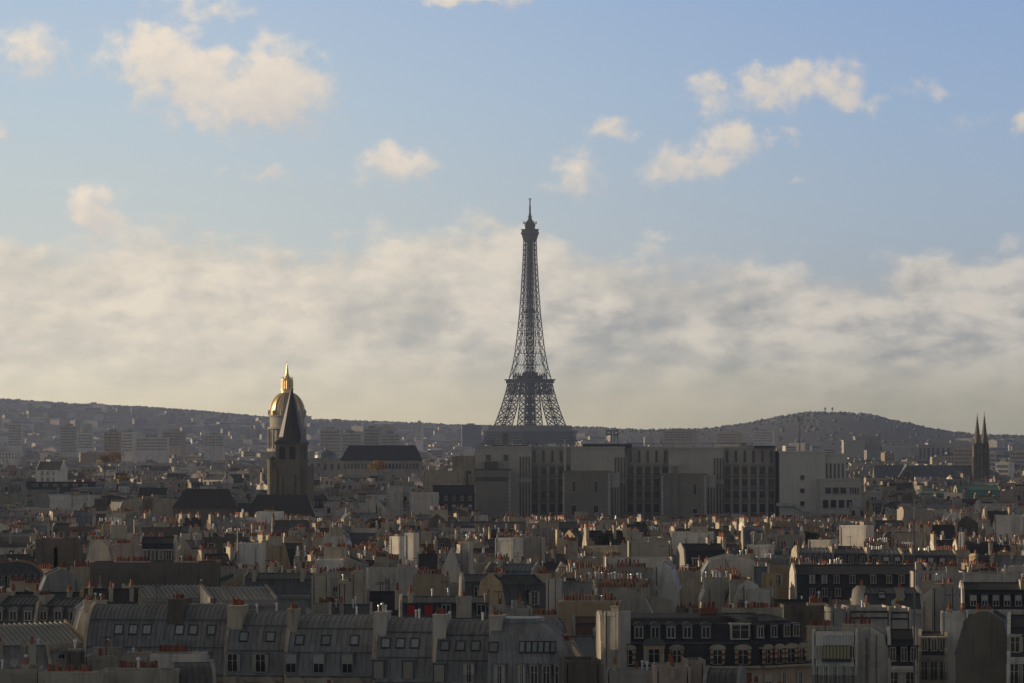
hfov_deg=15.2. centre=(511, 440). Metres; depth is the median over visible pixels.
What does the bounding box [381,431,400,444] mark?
apartment block
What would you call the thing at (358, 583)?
chimney wall
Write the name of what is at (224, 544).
window
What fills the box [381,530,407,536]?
curved roof house
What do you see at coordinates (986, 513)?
mansard house
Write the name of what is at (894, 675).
window
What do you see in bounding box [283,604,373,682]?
zinc roofed house
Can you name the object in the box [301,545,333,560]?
mansard house
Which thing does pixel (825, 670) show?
window
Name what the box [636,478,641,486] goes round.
window
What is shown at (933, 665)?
window
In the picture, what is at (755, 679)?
sloping roof house
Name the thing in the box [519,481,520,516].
slit window
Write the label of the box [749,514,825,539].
mansard house
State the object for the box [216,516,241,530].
flat roof house
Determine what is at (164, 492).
mansard house
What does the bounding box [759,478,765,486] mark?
window
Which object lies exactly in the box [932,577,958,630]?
chimney wall
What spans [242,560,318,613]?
zinc roofed house
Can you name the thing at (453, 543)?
mansard house
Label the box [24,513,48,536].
mansard house
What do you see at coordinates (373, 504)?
gable house
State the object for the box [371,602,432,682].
zinc roofed house
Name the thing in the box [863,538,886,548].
pitched roof house
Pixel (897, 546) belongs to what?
pitched roof house
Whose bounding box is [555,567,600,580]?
mansard house
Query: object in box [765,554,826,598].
flat roof house
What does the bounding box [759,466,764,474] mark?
window
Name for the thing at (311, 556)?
pitched roof house
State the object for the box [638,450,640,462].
window
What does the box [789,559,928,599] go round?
slate mansard house
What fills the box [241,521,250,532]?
pitched roof house
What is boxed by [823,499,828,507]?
window
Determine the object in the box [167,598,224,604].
zinc roofed house
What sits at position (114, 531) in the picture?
pitched roof house
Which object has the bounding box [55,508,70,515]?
flat roof house
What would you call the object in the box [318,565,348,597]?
flat roof house
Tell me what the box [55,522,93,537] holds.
flat roof house
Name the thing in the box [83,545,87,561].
flat roof house
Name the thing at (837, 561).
mansard house
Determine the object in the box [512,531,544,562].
building
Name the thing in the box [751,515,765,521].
pitched roof house
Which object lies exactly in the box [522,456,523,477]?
slit window
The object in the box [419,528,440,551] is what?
mansard house
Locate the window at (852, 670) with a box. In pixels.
[848,666,856,682]
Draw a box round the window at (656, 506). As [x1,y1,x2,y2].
[653,503,659,512]
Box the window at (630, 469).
[627,466,633,474]
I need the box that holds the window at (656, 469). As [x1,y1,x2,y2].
[653,466,659,474]
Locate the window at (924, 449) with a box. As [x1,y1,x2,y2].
[923,448,925,459]
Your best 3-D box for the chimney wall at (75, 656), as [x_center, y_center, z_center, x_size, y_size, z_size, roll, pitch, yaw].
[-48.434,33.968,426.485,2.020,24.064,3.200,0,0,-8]
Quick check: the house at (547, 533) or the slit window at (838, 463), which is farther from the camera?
the slit window at (838, 463)
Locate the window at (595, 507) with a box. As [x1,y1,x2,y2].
[593,505,598,514]
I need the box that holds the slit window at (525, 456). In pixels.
[525,456,526,477]
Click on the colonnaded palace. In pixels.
(856, 446)
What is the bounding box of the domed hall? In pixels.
[308,449,341,477]
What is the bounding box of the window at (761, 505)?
[759,503,765,512]
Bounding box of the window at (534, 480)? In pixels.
[531,478,537,486]
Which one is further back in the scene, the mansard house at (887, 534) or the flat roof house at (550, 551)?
the mansard house at (887, 534)
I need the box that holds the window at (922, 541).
[920,539,925,547]
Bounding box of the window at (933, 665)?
[930,662,937,680]
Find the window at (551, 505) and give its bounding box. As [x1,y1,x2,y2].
[549,503,555,512]
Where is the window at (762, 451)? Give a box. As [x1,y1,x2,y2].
[761,450,763,462]
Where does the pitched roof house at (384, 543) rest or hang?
on the ground
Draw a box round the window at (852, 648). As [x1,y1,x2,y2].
[850,646,855,658]
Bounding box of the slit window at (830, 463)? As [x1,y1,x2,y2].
[830,463,831,477]
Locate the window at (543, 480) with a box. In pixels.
[540,478,546,486]
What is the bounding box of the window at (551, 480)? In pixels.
[549,478,555,486]
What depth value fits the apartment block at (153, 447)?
4100.03 m
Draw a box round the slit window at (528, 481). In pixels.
[528,481,529,515]
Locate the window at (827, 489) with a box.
[825,487,830,493]
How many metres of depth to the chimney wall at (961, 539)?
900.03 m
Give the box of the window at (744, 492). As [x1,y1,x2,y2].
[742,490,747,498]
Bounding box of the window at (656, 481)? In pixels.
[653,478,659,486]
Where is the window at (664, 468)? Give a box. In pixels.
[662,466,667,472]
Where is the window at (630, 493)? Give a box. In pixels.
[627,490,633,498]
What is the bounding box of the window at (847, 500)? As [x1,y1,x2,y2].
[846,499,851,507]
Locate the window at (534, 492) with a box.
[531,490,537,498]
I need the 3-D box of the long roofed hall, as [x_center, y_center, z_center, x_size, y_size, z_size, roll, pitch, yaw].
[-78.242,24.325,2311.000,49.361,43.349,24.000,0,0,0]
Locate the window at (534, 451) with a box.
[533,450,535,462]
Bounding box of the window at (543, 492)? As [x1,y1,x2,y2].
[540,490,546,498]
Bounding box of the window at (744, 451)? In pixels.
[743,450,745,462]
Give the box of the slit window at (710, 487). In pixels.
[710,487,711,513]
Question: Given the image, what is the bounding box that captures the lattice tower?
[474,198,579,458]
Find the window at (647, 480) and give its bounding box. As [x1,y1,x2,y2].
[645,478,650,486]
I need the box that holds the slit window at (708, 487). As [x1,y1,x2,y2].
[708,487,709,513]
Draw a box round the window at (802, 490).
[800,488,804,493]
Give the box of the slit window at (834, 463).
[834,463,835,477]
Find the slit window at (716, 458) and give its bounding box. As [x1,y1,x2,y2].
[716,458,718,479]
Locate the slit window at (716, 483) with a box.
[716,483,717,513]
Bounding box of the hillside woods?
[0,398,1023,447]
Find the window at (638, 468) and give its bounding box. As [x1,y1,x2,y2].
[636,466,641,474]
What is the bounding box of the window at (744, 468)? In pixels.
[742,466,747,474]
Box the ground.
[0,401,1023,450]
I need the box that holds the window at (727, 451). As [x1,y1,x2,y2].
[726,450,728,462]
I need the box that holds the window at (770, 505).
[768,503,774,512]
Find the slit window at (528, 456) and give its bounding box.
[528,456,529,477]
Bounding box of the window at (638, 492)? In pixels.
[636,490,641,498]
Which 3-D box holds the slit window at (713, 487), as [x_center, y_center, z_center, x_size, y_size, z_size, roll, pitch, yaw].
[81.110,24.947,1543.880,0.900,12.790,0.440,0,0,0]
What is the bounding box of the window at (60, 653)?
[57,650,65,658]
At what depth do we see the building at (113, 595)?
562.10 m
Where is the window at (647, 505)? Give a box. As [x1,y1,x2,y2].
[645,503,650,512]
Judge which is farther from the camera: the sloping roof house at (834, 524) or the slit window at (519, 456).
the slit window at (519, 456)
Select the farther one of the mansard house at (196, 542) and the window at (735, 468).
the window at (735, 468)
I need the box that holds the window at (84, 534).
[82,532,88,536]
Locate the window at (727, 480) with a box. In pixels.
[724,478,730,486]
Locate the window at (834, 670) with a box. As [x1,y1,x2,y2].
[830,666,838,682]
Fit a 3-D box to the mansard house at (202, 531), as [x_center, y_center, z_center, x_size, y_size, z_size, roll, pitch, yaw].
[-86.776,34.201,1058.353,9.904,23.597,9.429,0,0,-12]
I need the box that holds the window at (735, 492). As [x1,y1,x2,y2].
[733,490,738,498]
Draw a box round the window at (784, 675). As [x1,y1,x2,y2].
[780,672,787,682]
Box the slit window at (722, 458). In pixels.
[722,458,724,479]
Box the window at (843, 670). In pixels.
[839,666,847,682]
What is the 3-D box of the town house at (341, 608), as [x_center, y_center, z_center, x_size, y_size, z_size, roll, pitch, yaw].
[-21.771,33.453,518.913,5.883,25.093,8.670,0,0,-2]
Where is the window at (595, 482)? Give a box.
[594,481,597,491]
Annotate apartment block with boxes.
[8,421,22,455]
[60,424,79,456]
[77,431,93,457]
[103,430,120,464]
[121,430,137,460]
[135,435,168,463]
[162,429,185,460]
[204,433,224,460]
[319,427,342,457]
[343,430,361,453]
[363,426,380,444]
[378,424,394,433]
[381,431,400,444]
[415,421,423,450]
[461,423,480,448]
[663,428,696,446]
[716,430,741,446]
[753,429,774,445]
[953,444,971,464]
[989,448,995,470]
[995,458,1014,476]
[1009,447,1023,467]
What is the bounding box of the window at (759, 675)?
[752,674,761,682]
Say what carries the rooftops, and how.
on the ground
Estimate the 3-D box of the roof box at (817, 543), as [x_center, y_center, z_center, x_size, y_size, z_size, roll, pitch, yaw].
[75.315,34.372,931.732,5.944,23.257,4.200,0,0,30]
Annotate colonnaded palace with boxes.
[841,436,953,460]
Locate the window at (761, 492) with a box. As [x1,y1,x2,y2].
[759,490,765,498]
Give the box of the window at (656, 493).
[653,490,659,498]
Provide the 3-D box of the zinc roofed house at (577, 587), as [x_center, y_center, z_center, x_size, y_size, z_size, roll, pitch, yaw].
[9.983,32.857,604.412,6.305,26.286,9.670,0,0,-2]
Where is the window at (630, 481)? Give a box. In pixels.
[627,478,633,486]
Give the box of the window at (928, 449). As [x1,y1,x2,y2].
[927,448,929,459]
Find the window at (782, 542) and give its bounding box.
[781,541,785,548]
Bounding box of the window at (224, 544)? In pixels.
[223,543,227,552]
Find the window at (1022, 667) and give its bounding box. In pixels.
[1019,664,1023,682]
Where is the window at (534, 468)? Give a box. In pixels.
[532,466,537,474]
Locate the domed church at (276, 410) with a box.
[259,364,314,469]
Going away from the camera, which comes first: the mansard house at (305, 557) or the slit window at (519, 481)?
the mansard house at (305, 557)
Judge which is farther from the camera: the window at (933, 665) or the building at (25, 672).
the window at (933, 665)
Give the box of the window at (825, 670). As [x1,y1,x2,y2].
[821,666,829,682]
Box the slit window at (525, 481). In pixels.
[525,481,526,515]
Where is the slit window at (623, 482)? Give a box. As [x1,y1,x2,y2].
[623,482,624,516]
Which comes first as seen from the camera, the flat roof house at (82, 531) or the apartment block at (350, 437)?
the flat roof house at (82, 531)
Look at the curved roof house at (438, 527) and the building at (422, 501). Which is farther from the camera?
the building at (422, 501)
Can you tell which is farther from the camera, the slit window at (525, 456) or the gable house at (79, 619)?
the slit window at (525, 456)
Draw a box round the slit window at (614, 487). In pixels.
[614,487,615,518]
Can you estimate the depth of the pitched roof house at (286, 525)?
1011.55 m
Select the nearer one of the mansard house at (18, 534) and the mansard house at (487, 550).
the mansard house at (487, 550)
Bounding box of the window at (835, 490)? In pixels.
[832,487,838,493]
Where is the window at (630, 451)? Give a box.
[629,450,631,462]
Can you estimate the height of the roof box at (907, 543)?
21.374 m
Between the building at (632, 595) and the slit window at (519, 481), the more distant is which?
the slit window at (519, 481)
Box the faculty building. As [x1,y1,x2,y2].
[475,416,881,520]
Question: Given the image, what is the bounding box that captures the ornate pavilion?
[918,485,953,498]
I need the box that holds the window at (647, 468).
[645,466,650,474]
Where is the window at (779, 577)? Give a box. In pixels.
[774,574,782,585]
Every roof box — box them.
[747,544,773,557]
[808,535,837,548]
[839,525,873,546]
[901,542,912,546]
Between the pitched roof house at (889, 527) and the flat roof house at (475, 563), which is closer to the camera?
the flat roof house at (475, 563)
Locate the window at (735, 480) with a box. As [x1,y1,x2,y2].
[733,478,738,486]
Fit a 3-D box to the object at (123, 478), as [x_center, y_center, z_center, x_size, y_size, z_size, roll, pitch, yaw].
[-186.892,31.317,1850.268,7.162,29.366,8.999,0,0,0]
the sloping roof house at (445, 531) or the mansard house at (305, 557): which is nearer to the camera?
the mansard house at (305, 557)
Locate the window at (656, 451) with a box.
[655,450,657,462]
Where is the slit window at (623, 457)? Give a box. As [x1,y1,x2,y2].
[623,457,625,478]
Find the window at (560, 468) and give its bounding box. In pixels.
[558,466,563,474]
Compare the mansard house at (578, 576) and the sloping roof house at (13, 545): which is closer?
the mansard house at (578, 576)
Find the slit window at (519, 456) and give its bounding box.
[519,456,520,477]
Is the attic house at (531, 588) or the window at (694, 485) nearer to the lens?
the attic house at (531, 588)
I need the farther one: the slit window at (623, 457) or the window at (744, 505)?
the window at (744, 505)
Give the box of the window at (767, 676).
[764,673,771,682]
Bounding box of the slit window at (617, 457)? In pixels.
[617,457,618,472]
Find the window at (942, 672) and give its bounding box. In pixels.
[939,661,947,680]
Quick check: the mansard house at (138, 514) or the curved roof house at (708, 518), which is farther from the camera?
the mansard house at (138, 514)
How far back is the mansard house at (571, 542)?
874.54 m
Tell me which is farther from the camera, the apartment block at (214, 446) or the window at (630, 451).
the apartment block at (214, 446)
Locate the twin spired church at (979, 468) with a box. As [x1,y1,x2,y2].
[872,412,989,481]
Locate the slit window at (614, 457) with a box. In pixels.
[614,457,615,472]
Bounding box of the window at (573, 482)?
[572,481,575,491]
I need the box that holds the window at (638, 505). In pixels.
[636,503,641,512]
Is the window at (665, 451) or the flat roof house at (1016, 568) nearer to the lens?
the flat roof house at (1016, 568)
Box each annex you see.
[423,470,467,491]
[452,456,473,484]
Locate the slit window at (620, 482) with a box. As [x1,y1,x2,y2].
[620,482,621,516]
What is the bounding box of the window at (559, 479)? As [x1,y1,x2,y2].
[558,478,561,486]
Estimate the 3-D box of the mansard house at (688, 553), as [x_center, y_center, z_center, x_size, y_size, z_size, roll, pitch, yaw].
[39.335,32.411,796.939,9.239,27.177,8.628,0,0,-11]
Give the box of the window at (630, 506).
[627,503,633,512]
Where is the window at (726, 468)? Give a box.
[724,466,729,474]
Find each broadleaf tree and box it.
[99,454,110,477]
[106,452,124,472]
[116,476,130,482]
[366,518,391,527]
[368,460,386,474]
[598,533,610,544]
[804,531,819,542]
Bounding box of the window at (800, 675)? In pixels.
[797,671,804,682]
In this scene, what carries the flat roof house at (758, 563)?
on the ground
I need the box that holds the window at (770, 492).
[768,490,774,498]
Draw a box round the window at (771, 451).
[770,450,772,462]
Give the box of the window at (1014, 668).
[1006,663,1021,682]
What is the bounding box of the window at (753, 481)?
[750,478,756,486]
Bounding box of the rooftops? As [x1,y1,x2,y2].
[0,402,1023,522]
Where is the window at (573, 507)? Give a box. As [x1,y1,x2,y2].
[571,505,576,514]
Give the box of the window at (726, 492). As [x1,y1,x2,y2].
[724,490,730,498]
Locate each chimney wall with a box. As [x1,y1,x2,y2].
[66,639,84,669]
[312,568,330,613]
[313,597,338,613]
[337,574,350,603]
[351,565,365,603]
[386,483,402,520]
[390,530,404,566]
[405,528,418,566]
[413,569,447,595]
[460,534,472,573]
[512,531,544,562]
[546,574,561,614]
[604,601,630,682]
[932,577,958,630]
[959,532,964,547]
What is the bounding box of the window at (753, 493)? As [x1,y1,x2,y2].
[750,490,756,498]
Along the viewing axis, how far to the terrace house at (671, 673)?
419.98 m
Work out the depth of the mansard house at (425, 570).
705.15 m
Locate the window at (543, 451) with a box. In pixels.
[542,450,544,462]
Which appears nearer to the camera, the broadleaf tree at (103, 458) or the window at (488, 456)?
the window at (488, 456)
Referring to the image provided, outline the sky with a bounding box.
[0,0,1023,435]
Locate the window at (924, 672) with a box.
[920,661,928,680]
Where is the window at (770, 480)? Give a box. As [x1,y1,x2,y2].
[768,478,774,486]
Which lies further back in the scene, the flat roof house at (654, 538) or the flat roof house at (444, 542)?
the flat roof house at (444, 542)
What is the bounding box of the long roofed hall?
[340,445,422,481]
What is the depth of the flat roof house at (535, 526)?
1007.01 m
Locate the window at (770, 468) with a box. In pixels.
[768,466,773,474]
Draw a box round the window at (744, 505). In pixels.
[742,503,747,512]
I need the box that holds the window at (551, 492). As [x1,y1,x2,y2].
[549,490,555,498]
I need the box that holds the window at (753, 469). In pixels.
[750,466,756,474]
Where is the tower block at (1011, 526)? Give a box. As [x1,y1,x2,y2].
[994,515,1023,540]
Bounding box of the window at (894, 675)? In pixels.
[889,672,897,682]
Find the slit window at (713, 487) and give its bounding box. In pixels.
[713,487,714,513]
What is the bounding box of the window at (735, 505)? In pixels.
[733,503,738,512]
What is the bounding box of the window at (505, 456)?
[503,454,508,460]
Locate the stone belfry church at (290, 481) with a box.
[172,384,315,522]
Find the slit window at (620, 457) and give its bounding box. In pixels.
[620,457,622,478]
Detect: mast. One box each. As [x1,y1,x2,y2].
[237,528,237,564]
[913,498,914,682]
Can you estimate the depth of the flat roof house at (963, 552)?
816.40 m
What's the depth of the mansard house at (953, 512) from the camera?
1204.71 m
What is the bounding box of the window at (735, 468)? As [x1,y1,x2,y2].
[733,466,738,474]
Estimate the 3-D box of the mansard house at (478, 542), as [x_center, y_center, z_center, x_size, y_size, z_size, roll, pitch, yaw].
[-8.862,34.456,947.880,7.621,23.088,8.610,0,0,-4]
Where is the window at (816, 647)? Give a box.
[814,645,819,658]
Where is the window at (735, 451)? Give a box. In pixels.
[734,450,737,462]
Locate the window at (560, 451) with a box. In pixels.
[559,450,562,462]
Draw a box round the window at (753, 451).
[752,450,754,462]
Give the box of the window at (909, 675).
[906,672,912,682]
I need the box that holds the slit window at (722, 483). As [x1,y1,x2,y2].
[722,483,723,513]
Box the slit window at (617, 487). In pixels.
[617,487,618,516]
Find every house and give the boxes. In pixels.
[0,502,17,510]
[0,508,27,522]
[0,519,8,532]
[0,525,38,538]
[0,527,36,554]
[0,543,29,561]
[0,560,43,588]
[0,586,40,624]
[0,619,83,669]
[0,636,51,671]
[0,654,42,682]
[2,521,30,532]
[2,576,32,591]
[5,545,34,562]
[6,518,23,528]
[7,508,76,517]
[9,510,31,522]
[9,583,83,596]
[23,578,41,590]
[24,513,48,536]
[24,534,51,553]
[25,481,96,493]
[34,514,50,520]
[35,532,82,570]
[36,461,66,481]
[38,590,96,623]
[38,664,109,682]
[39,511,50,518]
[39,561,80,591]
[39,563,69,572]
[49,516,70,530]
[51,508,71,521]
[51,515,76,536]
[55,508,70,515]
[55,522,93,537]
[69,528,97,551]
[70,560,90,587]
[71,505,95,525]
[71,593,107,636]
[80,506,111,524]
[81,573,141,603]
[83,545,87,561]
[83,585,231,682]
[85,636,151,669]
[86,536,111,565]
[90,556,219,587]
[95,517,105,528]
[96,507,121,513]
[100,517,121,535]
[102,520,126,543]
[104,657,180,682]
[106,507,130,523]
[111,539,141,560]
[122,579,204,603]
[124,507,141,517]
[124,510,147,525]
[125,531,151,543]
[126,524,201,539]
[127,522,140,532]
[133,516,150,532]
[137,487,170,498]
[139,535,178,560]
[142,507,158,524]
[142,517,180,539]
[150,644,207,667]
[151,517,192,532]
[159,532,191,560]
[161,517,176,525]
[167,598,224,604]
[167,659,215,682]
[170,523,197,532]
[173,531,221,547]
[177,511,202,529]
[179,523,215,532]
[184,546,216,560]
[196,524,221,539]
[197,541,233,564]
[200,584,277,610]
[204,528,250,553]
[204,555,220,563]
[207,509,244,530]
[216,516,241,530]
[220,563,244,586]
[221,528,245,535]
[223,596,286,682]
[225,525,266,539]
[230,509,264,525]
[233,540,241,563]
[235,511,258,516]
[238,542,265,572]
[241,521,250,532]
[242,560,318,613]
[242,561,278,575]
[250,531,257,542]
[250,531,286,542]
[251,521,269,534]
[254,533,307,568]
[256,507,283,524]
[265,531,291,569]
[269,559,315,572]
[271,513,310,534]
[275,530,293,542]
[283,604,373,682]
[288,513,346,524]
[288,524,310,541]
[293,545,322,569]
[294,550,320,570]
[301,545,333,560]
[302,552,323,560]
[303,531,327,551]
[306,527,315,539]
[308,550,367,560]
[311,518,321,528]
[312,521,328,533]
[313,548,323,555]
[314,543,368,574]
[316,559,343,570]
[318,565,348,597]
[320,518,342,527]
[322,520,351,546]
[329,596,371,614]
[331,501,349,521]
[337,517,375,532]
[338,567,364,598]
[339,505,353,524]
[342,525,380,547]
[348,506,381,524]
[351,521,378,532]
[352,516,364,524]
[356,543,385,559]
[360,496,387,519]
[361,538,377,547]
[361,548,376,566]
[364,552,399,600]
[365,559,419,603]
[367,582,400,616]
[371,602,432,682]
[377,536,389,553]
[380,517,401,529]
[380,519,396,535]
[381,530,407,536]
[394,516,408,521]
[394,534,436,553]
[398,513,419,529]
[399,581,491,619]
[400,525,436,537]
[401,518,422,533]
[405,523,448,537]
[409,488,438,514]
[411,508,429,519]
[413,515,449,522]
[415,520,428,528]
[416,547,439,571]
[416,565,431,573]
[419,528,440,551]
[419,544,422,553]
[426,519,442,528]
[428,506,447,526]
[431,484,475,513]
[431,608,488,682]
[433,531,450,549]
[435,550,478,563]
[439,547,449,552]
[440,553,492,561]
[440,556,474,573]
[441,520,478,538]
[442,547,460,582]
[445,512,459,527]
[446,531,462,542]
[447,571,458,595]
[448,504,471,520]
[450,535,492,547]
[452,513,528,531]
[454,524,486,540]
[454,525,479,531]
[455,541,548,553]
[459,513,470,520]
[459,568,505,595]
[468,529,494,547]
[468,533,485,547]
[472,514,490,521]
[473,553,500,573]
[476,551,519,573]
[478,567,549,615]
[484,552,541,574]
[488,522,518,538]
[488,609,569,682]
[489,591,531,615]
[495,537,522,562]
[496,527,529,537]
[501,531,519,534]
[504,513,516,521]
[507,556,525,563]
[510,514,529,528]
[519,525,538,535]
[523,516,540,521]
[525,551,563,572]
[529,516,539,529]
[532,528,552,550]
[535,514,565,522]
[535,609,566,632]
[540,519,561,538]
[545,544,568,565]
[547,565,567,577]
[548,513,580,532]
[548,547,582,556]
[555,524,583,552]
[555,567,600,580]
[556,532,577,556]
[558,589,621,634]
[559,560,594,577]
[559,656,600,682]
[561,634,581,655]
[562,566,595,599]
[563,523,597,554]
[564,633,595,659]
[569,551,596,568]
[572,614,595,634]
[576,517,589,524]
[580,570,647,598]
[582,522,626,547]
[583,538,620,565]
[593,564,605,573]
[596,515,619,529]
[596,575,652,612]
[596,601,811,682]
[600,513,642,523]
[601,551,621,569]
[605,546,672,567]
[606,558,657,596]
[606,658,651,682]
[610,523,643,540]
[616,516,634,521]
[616,519,649,535]
[618,538,634,556]
[627,536,670,557]
[633,515,659,523]
[641,531,671,540]
[643,518,662,528]
[644,519,661,529]
[644,536,664,540]
[648,584,672,612]
[649,526,661,536]
[651,559,681,612]
[651,652,680,666]
[652,656,690,682]
[660,526,671,540]
[661,516,706,525]
[663,518,689,528]
[669,519,722,542]
[671,544,675,563]
[672,523,713,554]
[675,531,726,569]
[676,601,698,612]
[677,564,701,607]
[681,555,707,570]
[681,657,705,682]
[688,514,718,527]
[693,514,706,521]
[698,570,729,612]
[700,549,756,581]
[703,518,738,534]
[703,665,746,682]
[707,515,738,522]
[707,523,735,543]
[711,539,746,554]
[711,565,751,580]
[714,541,807,554]
[719,515,732,520]
[724,520,757,525]
[724,573,758,607]
[726,543,738,548]
[727,547,790,564]
[735,534,740,542]
[739,515,769,530]
[741,526,765,548]
[744,579,772,607]
[747,548,766,564]
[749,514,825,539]
[750,676,781,682]
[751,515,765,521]
[752,530,774,554]
[752,565,769,587]
[757,557,802,565]
[762,573,776,603]
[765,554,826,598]
[768,545,804,557]
[769,525,779,548]
[770,519,800,531]
[771,591,831,606]
[774,583,779,598]
[776,516,787,520]
[777,526,804,548]
[780,515,812,525]
[780,595,830,640]
[781,526,817,547]
[787,588,850,607]
[788,557,810,565]
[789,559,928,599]
[791,540,831,563]
[806,614,886,682]
[810,516,829,527]
[811,558,846,563]
[812,611,857,682]
[814,523,847,531]
[822,524,838,539]
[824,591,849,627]
[829,544,866,563]
[830,514,860,527]
[836,514,855,520]
[838,541,854,548]
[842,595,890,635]
[850,515,888,524]
[851,580,923,671]
[852,538,889,548]
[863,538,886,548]
[864,515,881,520]
[864,539,902,563]
[867,524,893,538]
[872,512,905,530]
[874,528,877,540]
[880,522,896,529]
[882,524,924,548]
[886,509,896,517]
[886,626,918,682]
[888,521,947,539]
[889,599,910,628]
[891,523,930,549]
[892,544,910,549]
[897,504,934,526]
[898,545,958,568]
[901,560,912,563]
[910,560,962,590]
[911,505,945,521]
[918,629,947,682]
[920,559,953,570]
[922,542,948,549]
[922,573,960,630]
[928,518,957,539]
[928,557,984,569]
[929,531,958,549]
[933,517,942,524]
[933,545,968,568]
[937,558,951,570]
[940,531,973,541]
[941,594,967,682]
[942,506,959,522]
[942,518,954,524]
[953,485,1000,498]
[953,509,977,540]
[953,533,1003,554]
[955,604,1006,682]
[958,557,980,571]
[959,573,1023,617]
[960,507,978,521]
[963,561,1023,581]
[965,533,976,540]
[967,562,1006,571]
[969,547,1007,564]
[973,531,995,541]
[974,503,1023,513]
[977,516,992,536]
[978,525,984,539]
[981,532,1008,541]
[982,505,1011,525]
[984,562,1001,571]
[987,533,1013,544]
[988,539,1023,554]
[990,544,1023,571]
[992,535,1018,543]
[997,541,1023,554]
[1002,504,1014,514]
[1006,612,1023,682]
[1008,565,1023,571]
[1012,503,1023,514]
[1017,535,1023,540]
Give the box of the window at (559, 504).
[558,503,561,512]
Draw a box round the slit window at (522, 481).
[522,481,523,516]
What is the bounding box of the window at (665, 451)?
[664,450,666,462]
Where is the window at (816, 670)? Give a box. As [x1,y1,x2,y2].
[812,666,820,682]
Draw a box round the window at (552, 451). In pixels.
[551,450,553,462]
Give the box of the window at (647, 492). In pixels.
[645,490,650,498]
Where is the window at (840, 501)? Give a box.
[838,499,843,507]
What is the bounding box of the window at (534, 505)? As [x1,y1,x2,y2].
[531,503,537,512]
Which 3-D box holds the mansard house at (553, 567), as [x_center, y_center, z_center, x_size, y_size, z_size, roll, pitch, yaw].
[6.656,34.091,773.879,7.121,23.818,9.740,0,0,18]
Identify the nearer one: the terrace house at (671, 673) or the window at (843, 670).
the terrace house at (671, 673)
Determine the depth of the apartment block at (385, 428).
6600.73 m
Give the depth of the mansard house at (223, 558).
761.13 m
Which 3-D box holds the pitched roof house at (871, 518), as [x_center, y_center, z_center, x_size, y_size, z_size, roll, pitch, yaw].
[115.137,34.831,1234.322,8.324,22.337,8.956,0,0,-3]
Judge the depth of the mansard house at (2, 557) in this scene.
835.94 m
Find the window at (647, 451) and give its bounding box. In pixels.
[646,450,648,462]
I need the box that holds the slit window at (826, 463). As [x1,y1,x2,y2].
[826,463,827,477]
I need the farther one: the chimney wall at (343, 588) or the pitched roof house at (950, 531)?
the pitched roof house at (950, 531)
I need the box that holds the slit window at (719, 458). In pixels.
[719,458,721,479]
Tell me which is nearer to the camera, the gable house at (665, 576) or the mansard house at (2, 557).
the gable house at (665, 576)
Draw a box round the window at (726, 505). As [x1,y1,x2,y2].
[724,503,730,512]
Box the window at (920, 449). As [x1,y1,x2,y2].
[919,448,921,457]
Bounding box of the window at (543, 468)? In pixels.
[541,466,546,474]
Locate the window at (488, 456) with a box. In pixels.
[486,454,490,460]
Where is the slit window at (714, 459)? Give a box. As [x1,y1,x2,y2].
[713,458,715,474]
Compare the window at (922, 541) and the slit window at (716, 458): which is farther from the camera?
the slit window at (716, 458)
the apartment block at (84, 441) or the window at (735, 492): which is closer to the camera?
the window at (735, 492)
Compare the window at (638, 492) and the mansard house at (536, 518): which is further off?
the window at (638, 492)
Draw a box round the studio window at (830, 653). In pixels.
[822,645,850,661]
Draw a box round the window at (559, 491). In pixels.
[558,490,561,498]
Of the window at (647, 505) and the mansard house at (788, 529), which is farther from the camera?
the window at (647, 505)
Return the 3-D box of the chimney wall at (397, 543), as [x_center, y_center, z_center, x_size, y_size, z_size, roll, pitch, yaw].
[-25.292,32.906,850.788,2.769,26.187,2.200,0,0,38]
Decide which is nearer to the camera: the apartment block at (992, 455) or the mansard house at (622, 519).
the mansard house at (622, 519)
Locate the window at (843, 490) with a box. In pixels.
[840,487,846,493]
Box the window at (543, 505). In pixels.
[540,503,546,512]
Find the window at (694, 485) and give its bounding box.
[693,484,696,494]
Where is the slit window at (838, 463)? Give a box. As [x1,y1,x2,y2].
[838,463,839,477]
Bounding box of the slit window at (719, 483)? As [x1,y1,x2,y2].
[719,483,720,513]
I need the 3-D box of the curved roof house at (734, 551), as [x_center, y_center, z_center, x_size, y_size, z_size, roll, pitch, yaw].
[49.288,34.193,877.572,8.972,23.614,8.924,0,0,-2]
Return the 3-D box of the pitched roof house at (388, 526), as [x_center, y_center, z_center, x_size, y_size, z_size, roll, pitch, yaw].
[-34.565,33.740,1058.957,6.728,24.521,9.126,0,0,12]
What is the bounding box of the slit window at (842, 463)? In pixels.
[842,463,843,477]
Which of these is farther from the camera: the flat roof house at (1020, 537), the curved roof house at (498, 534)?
the flat roof house at (1020, 537)
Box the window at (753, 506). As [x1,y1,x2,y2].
[750,503,756,512]
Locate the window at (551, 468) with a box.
[549,466,554,474]
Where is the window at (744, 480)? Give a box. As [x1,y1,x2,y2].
[742,478,747,486]
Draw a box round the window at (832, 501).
[830,499,835,507]

